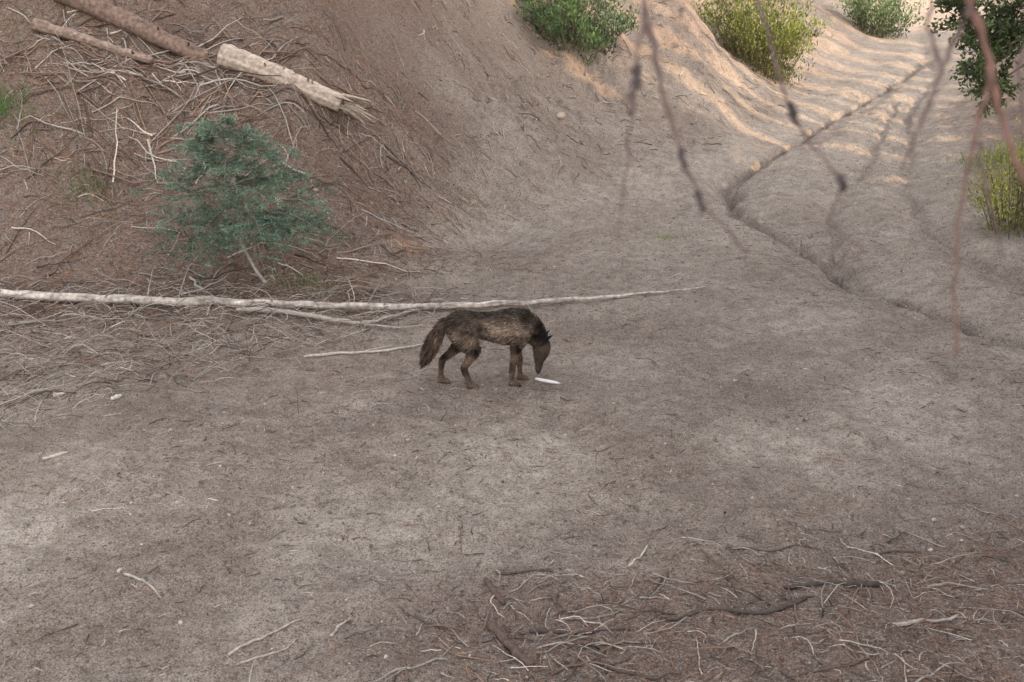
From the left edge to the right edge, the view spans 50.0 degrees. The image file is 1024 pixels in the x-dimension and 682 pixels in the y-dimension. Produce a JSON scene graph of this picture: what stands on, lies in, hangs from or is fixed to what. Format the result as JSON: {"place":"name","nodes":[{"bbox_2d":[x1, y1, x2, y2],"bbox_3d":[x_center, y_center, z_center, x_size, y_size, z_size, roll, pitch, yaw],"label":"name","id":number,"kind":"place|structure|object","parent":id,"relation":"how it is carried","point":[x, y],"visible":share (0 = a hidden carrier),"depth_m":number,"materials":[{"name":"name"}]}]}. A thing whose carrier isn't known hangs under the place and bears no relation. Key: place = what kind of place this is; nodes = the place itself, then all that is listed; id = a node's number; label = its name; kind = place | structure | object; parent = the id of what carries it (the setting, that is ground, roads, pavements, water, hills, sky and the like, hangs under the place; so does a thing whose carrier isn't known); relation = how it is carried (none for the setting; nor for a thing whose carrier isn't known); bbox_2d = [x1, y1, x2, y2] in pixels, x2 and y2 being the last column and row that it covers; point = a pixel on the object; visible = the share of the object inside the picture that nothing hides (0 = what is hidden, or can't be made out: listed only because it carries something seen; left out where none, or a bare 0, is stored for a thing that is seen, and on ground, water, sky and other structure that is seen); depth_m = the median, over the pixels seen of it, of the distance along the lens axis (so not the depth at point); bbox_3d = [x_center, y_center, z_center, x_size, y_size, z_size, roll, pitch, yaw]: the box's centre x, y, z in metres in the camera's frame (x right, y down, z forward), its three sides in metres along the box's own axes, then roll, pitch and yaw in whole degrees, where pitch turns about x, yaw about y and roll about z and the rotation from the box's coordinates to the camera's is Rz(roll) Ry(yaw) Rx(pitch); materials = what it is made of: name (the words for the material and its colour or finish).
{"place":"outdoors","nodes":[
{"label":"outdoors","id":0,"kind":"place"},
{"bbox_2d":[0,0,1023,681],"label":"dirt road","id":1,"kind":"structure","parent":0,"point":[884,88],"depth_m":8.64,"materials":[{"name":"soil"}]},
{"bbox_2d":[42,451,67,459],"bbox_3d":[-3.476,0.872,8.350,0.180,0.037,0.028,-11,21,-31],"label":"wood chip","id":2,"kind":"object","parent":1,"relation":"on","point":[54,455],"visible":1,"depth_m":8.34,"materials":[{"name":"beige wood"}]},
{"bbox_2d":[53,391,64,396],"bbox_3d":[-4.008,0.468,9.729,0.119,0.047,0.046,-16,23,-41],"label":"wood chip","id":3,"kind":"object","parent":1,"relation":"on","point":[54,394],"visible":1,"depth_m":9.72,"materials":[{"name":"beige wood"}]},
{"bbox_2d":[110,394,121,400],"bbox_3d":[-3.471,0.490,9.627,0.042,0.047,0.099,13,22,36],"label":"wood chip","id":4,"kind":"object","parent":1,"relation":"on","point":[116,396],"visible":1,"depth_m":9.61,"materials":[{"name":"beige wood"}]},
{"bbox_2d":[123,573,161,597],"bbox_3d":[-2.193,1.450,6.556,0.382,0.039,0.049,13,22,36],"label":"stick","id":5,"kind":"object","parent":1,"relation":"on","point":[139,579],"visible":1,"depth_m":6.59,"materials":[{"name":"brown wood"}]},
{"bbox_2d":[189,276,213,315],"bbox_3d":[-3.520,-0.539,12.600,0.189,0.084,1.604,-7,19,-21],"label":"dead branch","id":6,"kind":"object","parent":1,"relation":"on","point":[199,287],"visible":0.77,"depth_m":12.82,"materials":[{"name":"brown wood"}]},
{"bbox_2d":[228,618,300,663],"bbox_3d":[-1.321,1.654,6.019,0.468,0.053,0.162,-16,24,-41],"label":"stick","id":7,"kind":"object","parent":1,"relation":"on","point":[251,642],"visible":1,"depth_m":5.99,"materials":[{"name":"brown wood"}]},
{"bbox_2d":[242,264,373,296],"bbox_3d":[-2.443,-0.715,13.035,1.566,0.290,0.992,0,18,0],"label":"grass tuft","id":8,"kind":"object","parent":1,"relation":"on","point":[305,277],"visible":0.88,"depth_m":13.07,"materials":[{"name":"green plant"}]},
{"bbox_2d":[236,307,426,327],"bbox_3d":[-1.962,-0.298,11.957,2.122,0.122,0.802,0,18,0],"label":"dead branch","id":9,"kind":"object","parent":1,"relation":"on","point":[300,314],"visible":0.9,"depth_m":11.85,"materials":[{"name":"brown wood"}]},
{"bbox_2d":[330,617,350,635],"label":"stick","id":10,"kind":"object","parent":1,"relation":"on","point":[337,628],"visible":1,"depth_m":6.17,"materials":[{"name":"brown wood"}]},
{"bbox_2d":[0,258,704,310],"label":"fallen pole","id":11,"kind":"object","parent":1,"relation":"on","point":[135,299],"visible":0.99,"depth_m":12.30,"materials":[{"name":"grey wood"}]},
{"bbox_2d":[304,343,422,357],"bbox_3d":[-1.426,0.098,10.920,1.266,0.050,0.169,-6,18,-18],"label":"dead branch","id":12,"kind":"object","parent":1,"relation":"on","point":[342,352],"visible":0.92,"depth_m":10.88,"materials":[{"name":"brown wood"}]},
{"bbox_2d":[418,307,551,388],"bbox_3d":[-0.249,0.050,9.869,1.225,0.728,0.355,-2,18,-7],"label":"wolf","id":13,"kind":"object","parent":1,"relation":"on","point":[466,332],"visible":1,"depth_m":9.75,"materials":[{"name":"fur"}]},
{"bbox_2d":[483,577,505,604],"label":"stick","id":14,"kind":"object","parent":1,"relation":"on","point":[490,586],"visible":1,"depth_m":6.53,"materials":[{"name":"brown wood"}]},
{"bbox_2d":[486,622,534,667],"bbox_3d":[-0.012,1.662,6.017,0.071,0.068,0.497,-9,19,-25],"label":"stick","id":15,"kind":"object","parent":1,"relation":"on","point":[495,629],"visible":0.97,"depth_m":6.00,"materials":[{"name":"brown wood"}]},
{"bbox_2d":[496,569,552,574],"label":"stick","id":16,"kind":"object","parent":1,"relation":"on","point":[508,573],"visible":1,"depth_m":6.75,"materials":[{"name":"brown wood"}]},
{"bbox_2d":[535,377,559,383],"bbox_3d":[0.324,0.363,10.014,0.236,0.053,0.034,2,18,6],"label":"bone","id":17,"kind":"object","parent":1,"relation":"on","point":[547,381],"visible":1,"depth_m":10.00},
{"bbox_2d":[529,627,629,634],"bbox_3d":[0.378,1.624,6.147,0.565,0.044,0.039,0,18,0],"label":"stick","id":18,"kind":"object","parent":1,"relation":"on","point":[540,630],"visible":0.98,"depth_m":6.14,"materials":[{"name":"brown wood"}]},
{"bbox_2d":[550,639,656,680],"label":"stick","id":19,"kind":"object","parent":1,"relation":"on","point":[584,664],"visible":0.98,"depth_m":5.77,"materials":[{"name":"brown wood"}]},
{"bbox_2d":[628,545,647,566],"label":"stick","id":20,"kind":"object","parent":1,"relation":"on","point":[632,562],"visible":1,"depth_m":6.85,"materials":[{"name":"brown wood"}]},
{"bbox_2d":[653,232,683,240],"bbox_3d":[2.212,-1.481,15.572,0.442,0.098,0.370,5,18,15],"label":"grass tuft","id":21,"kind":"object","parent":1,"relation":"on","point":[665,235],"visible":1,"depth_m":15.58,"materials":[{"name":"green plant"}]},
{"bbox_2d":[668,595,806,620],"bbox_3d":[1.308,1.539,6.290,0.853,0.060,0.155,-6,18,-17],"label":"stick","id":22,"kind":"object","parent":1,"relation":"on","point":[788,604],"visible":1,"depth_m":6.27,"materials":[{"name":"brown wood"}]},
{"bbox_2d":[490,537,1011,676],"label":"dead branchlets","id":23,"kind":"object","parent":1,"relation":"on","point":[622,648],"visible":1,"depth_m":6.32,"materials":[{"name":"brown wood"}]},
{"bbox_2d":[726,544,825,551],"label":"stick","id":24,"kind":"object","parent":1,"relation":"on","point":[758,549],"visible":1,"depth_m":6.94,"materials":[{"name":"brown wood"}]},
{"bbox_2d":[784,580,879,588],"bbox_3d":[1.910,1.460,6.565,0.593,0.058,0.049,-2,18,-6],"label":"stick","id":25,"kind":"object","parent":1,"relation":"on","point":[867,583],"visible":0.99,"depth_m":6.56,"materials":[{"name":"brown wood"}]},
{"bbox_2d":[799,655,873,674],"bbox_3d":[1.731,1.714,5.800,0.476,0.027,0.052,-7,19,-20],"label":"stick","id":26,"kind":"object","parent":1,"relation":"on","point":[824,669],"visible":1,"depth_m":5.76,"materials":[{"name":"brown wood"}]},
{"bbox_2d":[875,550,920,555],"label":"stick","id":27,"kind":"object","parent":1,"relation":"on","point":[885,552],"visible":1,"depth_m":7.01,"materials":[{"name":"brown wood"}]},
{"bbox_2d":[891,614,958,626],"bbox_3d":[2.338,1.579,6.207,0.466,0.070,0.034,-6,19,-19],"label":"stick","id":28,"kind":"object","parent":1,"relation":"on","point":[906,623],"visible":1,"depth_m":6.18,"materials":[{"name":"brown wood"}]},
{"bbox_2d":[927,582,987,589],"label":"stick","id":29,"kind":"object","parent":1,"relation":"on","point":[943,583],"visible":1,"depth_m":6.61,"materials":[{"name":"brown wood"}]},
{"bbox_2d":[944,142,1023,167],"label":"grass tuft","id":30,"kind":"object","parent":1,"relation":"on","point":[989,157],"visible":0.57,"depth_m":19.33,"materials":[{"name":"green plant"}]},
{"bbox_2d":[0,0,1023,262],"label":"hillside ground","id":31,"kind":"structure","parent":0,"point":[398,20],"depth_m":17.42,"materials":[{"name":"brown soil"}]},
{"bbox_2d":[0,74,38,145],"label":"grass tuft","id":32,"kind":"object","parent":31,"relation":"on","point":[5,105],"visible":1,"depth_m":14.74,"materials":[{"name":"green plant"}]},
{"bbox_2d":[50,160,131,213],"bbox_3d":[-5.565,-2.007,14.373,0.856,0.665,1.042,-15,23,-39],"label":"grass tuft","id":33,"kind":"object","parent":31,"relation":"on","point":[83,188],"visible":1,"depth_m":14.36,"materials":[{"name":"green plant"}]},
{"bbox_2d":[31,18,153,63],"bbox_3d":[-6.049,-4.327,15.830,1.764,0.642,0.192,2,18,7],"label":"fallen log","id":34,"kind":"object","parent":31,"relation":"on","point":[47,27],"visible":1,"depth_m":15.77,"materials":[{"name":"brown wood"}]},
{"bbox_2d":[54,0,208,58],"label":"fallen log","id":35,"kind":"object","parent":31,"relation":"on","point":[122,18],"visible":0.94,"depth_m":16.00,"materials":[{"name":"brown wood"}]},
{"bbox_2d":[0,0,392,183],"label":"brush pile","id":36,"kind":"object","parent":31,"relation":"on","point":[152,75],"visible":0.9,"depth_m":15.55,"materials":[{"name":"brown wood"}]},
{"bbox_2d":[129,113,353,283],"bbox_3d":[-3.148,-1.656,12.912,2.546,2.005,2.675,0,18,0],"label":"fir sapling","id":37,"kind":"object","parent":31,"relation":"on","point":[259,217],"visible":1,"depth_m":12.66,"materials":[{"name":"green plant"}]},
{"bbox_2d":[0,0,556,430],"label":"fallen twigs","id":38,"kind":"object","parent":31,"relation":"on","point":[231,287],"visible":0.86,"depth_m":13.00,"materials":[{"name":"brown wood"}]},
{"bbox_2d":[217,43,380,125],"bbox_3d":[-3.043,-3.665,15.704,2.322,1.136,0.566,0,18,0],"label":"fallen log","id":39,"kind":"object","parent":31,"relation":"on","point":[232,56],"visible":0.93,"depth_m":15.58,"materials":[{"name":"beige wood"}]},
{"bbox_2d":[0,0,1023,681],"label":"forest floor debris","id":40,"kind":"object","parent":31,"relation":"on","point":[644,580],"visible":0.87,"depth_m":6.77,"materials":[{"name":"brown wood"}]},
{"bbox_2d":[0,0,1023,681],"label":"pine needle litter","id":41,"kind":"object","parent":31,"relation":"on","point":[360,282],"visible":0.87,"depth_m":13.99,"materials":[{"name":"dry pine needles"},{"name":"dirt"}]},
{"bbox_2d":[5,0,1023,681],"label":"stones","id":42,"kind":"object","parent":31,"relation":"on","point":[559,116],"visible":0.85,"depth_m":9.45,"materials":[{"name":"grey stone"}]},
{"bbox_2d":[513,0,639,65],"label":"green shrub","id":43,"kind":"object","parent":31,"relation":"on","point":[563,20],"visible":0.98,"depth_m":22.45,"materials":[{"name":"green plant"}]},
{"bbox_2d":[691,0,833,86],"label":"yellow green shrub","id":44,"kind":"object","parent":31,"relation":"on","point":[750,43],"visible":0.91,"depth_m":28.24,"materials":[{"name":"green plant"}]},
{"bbox_2d":[831,0,925,39],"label":"green shrub","id":45,"kind":"object","parent":31,"relation":"on","point":[859,7],"visible":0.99,"depth_m":41.89,"materials":[{"name":"green plant"}]},
{"bbox_2d":[927,0,1023,118],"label":"tree","id":46,"kind":"object","parent":31,"relation":"on","point":[1008,26],"visible":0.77,"depth_m":16.88,"materials":[{"name":"green plant"}]},
{"bbox_2d":[954,118,1023,238],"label":"flowering shrub","id":47,"kind":"object","parent":31,"relation":"on","point":[1018,211],"visible":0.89,"depth_m":15.32,"materials":[{"name":"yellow plant"}]},
{"bbox_2d":[617,0,1023,357],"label":"overhanging bare tree","id":48,"kind":"object","parent":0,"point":[979,25],"visible":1,"depth_m":1.20,"materials":[{"name":"brown wood"}]}
]}

